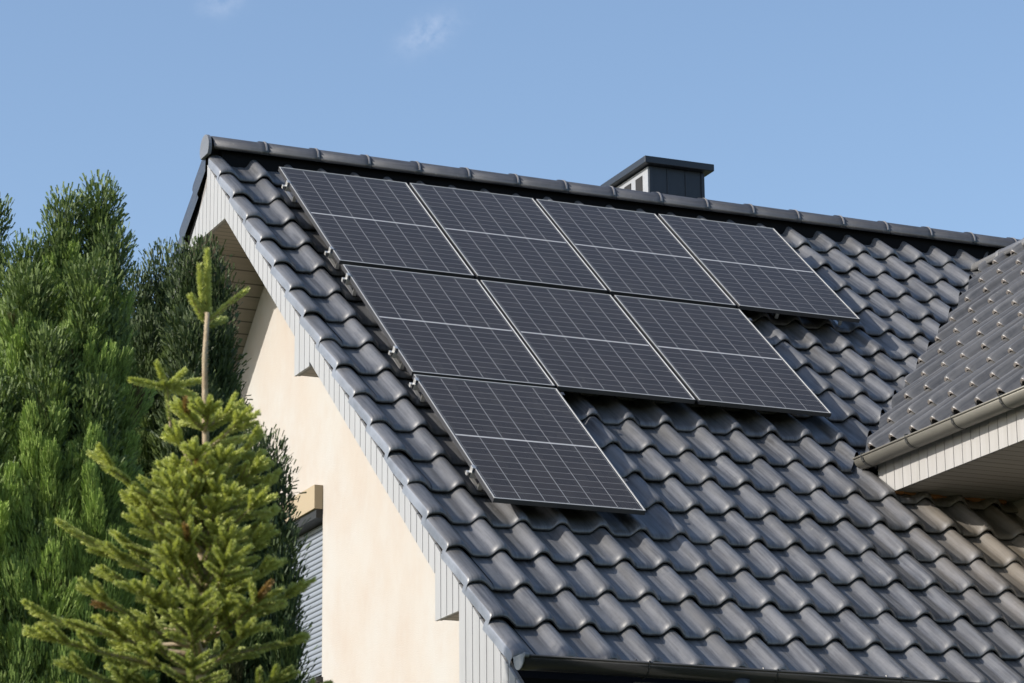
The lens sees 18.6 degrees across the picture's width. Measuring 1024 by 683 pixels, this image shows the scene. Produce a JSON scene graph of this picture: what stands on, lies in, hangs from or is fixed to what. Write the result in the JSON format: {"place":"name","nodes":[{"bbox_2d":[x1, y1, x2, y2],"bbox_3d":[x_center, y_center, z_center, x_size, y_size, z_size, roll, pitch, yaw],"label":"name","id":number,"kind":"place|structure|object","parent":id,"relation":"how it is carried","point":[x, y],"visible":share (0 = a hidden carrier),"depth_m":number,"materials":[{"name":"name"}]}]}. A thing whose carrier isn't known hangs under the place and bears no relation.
{"place":"outdoors","nodes":[
{"label":"outdoors","id":0,"kind":"place"},
{"bbox_2d":[0,0,1023,311],"label":"sky","id":1,"kind":"structure","parent":0,"point":[904,112],"materials":[{"name":"blue"}]},
{"bbox_3d":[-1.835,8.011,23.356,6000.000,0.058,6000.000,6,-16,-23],"label":"ground","id":2,"kind":"structure","parent":0,"visible":0},
{"bbox_2d":[0,193,19,330],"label":"thuja tree","id":3,"kind":"object","parent":2,"relation":"on","point":[5,227],"depth_m":18.81,"materials":[{"name":"green plant"}]},
{"bbox_2d":[0,169,160,682],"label":"thuja tree","id":4,"kind":"object","parent":2,"relation":"on","point":[70,394],"visible":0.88,"depth_m":16.14,"materials":[{"name":"green plant"}]},
{"bbox_2d":[122,237,186,616],"bbox_3d":[-2.028,2.712,17.250,1.104,7.049,1.240,6,-16,-23],"label":"conifer tree","id":5,"kind":"object","parent":2,"relation":"on","point":[145,321],"visible":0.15,"depth_m":18.05,"materials":[{"name":"green plant"}]},
{"bbox_2d":[20,247,333,682],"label":"fir tree","id":6,"kind":"object","parent":2,"relation":"on","point":[192,502],"visible":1,"depth_m":12.93,"materials":[{"name":"green plant"}]},
{"bbox_2d":[141,231,258,682],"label":"conifer tree","id":7,"kind":"object","parent":2,"relation":"on","point":[184,328],"visible":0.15,"depth_m":17.56,"materials":[{"name":"green plant"}]},
{"bbox_2d":[206,421,317,682],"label":"conifer tree","id":8,"kind":"object","parent":2,"relation":"on","point":[283,621],"visible":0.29,"depth_m":15.93,"materials":[{"name":"green plant"}]},
{"bbox_2d":[169,134,1023,682],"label":"house","id":9,"kind":"structure","parent":2,"relation":"on","point":[871,530],"depth_m":23.00,"materials":[{"name":"tile"}]},
{"bbox_2d":[285,485,322,682],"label":"window","id":10,"kind":"structure","parent":9,"relation":"in","point":[310,504],"depth_m":25.20,"materials":[{"name":"grey metal"}]},
{"bbox_2d":[409,378,564,401],"bbox_3d":[-0.219,0.415,22.871,1.213,0.161,0.291,6,-16,-23],"label":"mounting rail","id":11,"kind":"object","parent":9,"relation":"attached to","point":[414,387],"visible":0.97,"depth_m":22.58,"materials":[{"name":"metal"}]},
{"bbox_2d":[281,180,791,244],"bbox_3d":[0.238,-0.995,26.632,4.705,0.161,0.291,6,-16,-23],"label":"mounting rail","id":12,"kind":"object","parent":9,"relation":"attached to","point":[288,191],"visible":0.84,"depth_m":25.66,"materials":[{"name":"metal"}]},
{"bbox_2d":[465,465,628,489],"bbox_3d":[0.204,1.000,21.730,1.213,0.161,0.291,6,-16,-23],"label":"mounting rail","id":13,"kind":"object","parent":9,"relation":"attached to","point":[471,475],"visible":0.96,"depth_m":21.44,"materials":[{"name":"metal"}]},
{"bbox_2d":[412,374,645,514],"bbox_3d":[0.100,0.713,22.066,1.134,0.036,1.880,6,23,-23],"label":"solar panel","id":14,"kind":"object","parent":13,"relation":"attached to","point":[516,444],"visible":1,"depth_m":21.98,"materials":[{"name":"grey"}]},
{"bbox_2d":[341,273,752,320],"bbox_3d":[0.277,-0.260,24.861,3.541,0.161,0.291,6,-16,-23],"label":"mounting rail","id":15,"kind":"object","parent":9,"relation":"attached to","point":[347,283],"visible":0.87,"depth_m":24.11,"materials":[{"name":"metal"}]},
{"bbox_2d":[324,246,852,325],"bbox_3d":[0.655,-0.419,25.508,4.705,0.161,0.291,6,-16,-23],"label":"mounting rail","id":16,"kind":"object","parent":9,"relation":"attached to","point":[330,256],"visible":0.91,"depth_m":24.66,"materials":[{"name":"metal"}]},
{"bbox_2d":[278,167,473,278],"bbox_3d":[-1.117,-0.968,25.351,1.134,0.036,1.880,6,23,-23],"label":"solar panel","id":17,"kind":"object","parent":16,"relation":"attached to","point":[372,223],"visible":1,"depth_m":25.27,"materials":[{"name":"glass"}]},
{"bbox_2d":[409,183,606,293],"bbox_3d":[-0.051,-0.858,25.803,1.134,0.036,1.880,6,23,-23],"label":"solar panel","id":18,"kind":"object","parent":16,"relation":"attached to","point":[506,238],"visible":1,"depth_m":25.72,"materials":[{"name":"grey"}]},
{"bbox_2d":[535,199,735,308],"bbox_3d":[1.016,-0.743,26.258,1.134,0.036,1.880,6,23,-23],"label":"solar panel","id":19,"kind":"object","parent":16,"relation":"attached to","point":[620,252],"visible":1,"depth_m":26.18,"materials":[{"name":"grey"}]},
{"bbox_2d":[658,214,859,322],"bbox_3d":[2.086,-0.633,26.711,1.134,0.036,1.880,6,23,-23],"label":"solar panel","id":20,"kind":"object","parent":16,"relation":"attached to","point":[758,268],"visible":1,"depth_m":26.63,"materials":[{"name":"grey"}]},
{"bbox_2d":[388,346,814,391],"bbox_3d":[0.682,0.298,23.771,3.541,0.161,0.291,6,-16,-23],"label":"mounting rail","id":21,"kind":"object","parent":9,"relation":"attached to","point":[394,355],"visible":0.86,"depth_m":23.03,"materials":[{"name":"metal"}]},
{"bbox_2d":[342,264,554,387],"bbox_3d":[-0.501,-0.120,23.699,1.134,0.036,1.880,6,23,-23],"label":"solar panel","id":22,"kind":"object","parent":21,"relation":"attached to","point":[444,326],"visible":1,"depth_m":23.63,"materials":[{"name":"grey"}]},
{"bbox_2d":[480,280,694,403],"bbox_3d":[0.562,-0.008,24.150,1.134,0.036,1.880,6,23,-23],"label":"solar panel","id":23,"kind":"object","parent":21,"relation":"attached to","point":[586,342],"visible":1,"depth_m":24.07,"materials":[{"name":"grey"}]},
{"bbox_2d":[614,295,831,416],"bbox_3d":[1.631,0.104,24.604,1.134,0.036,1.880,6,23,-23],"label":"solar panel","id":24,"kind":"object","parent":21,"relation":"attached to","point":[721,356],"visible":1,"depth_m":24.52,"materials":[{"name":"grey"}]}
]}

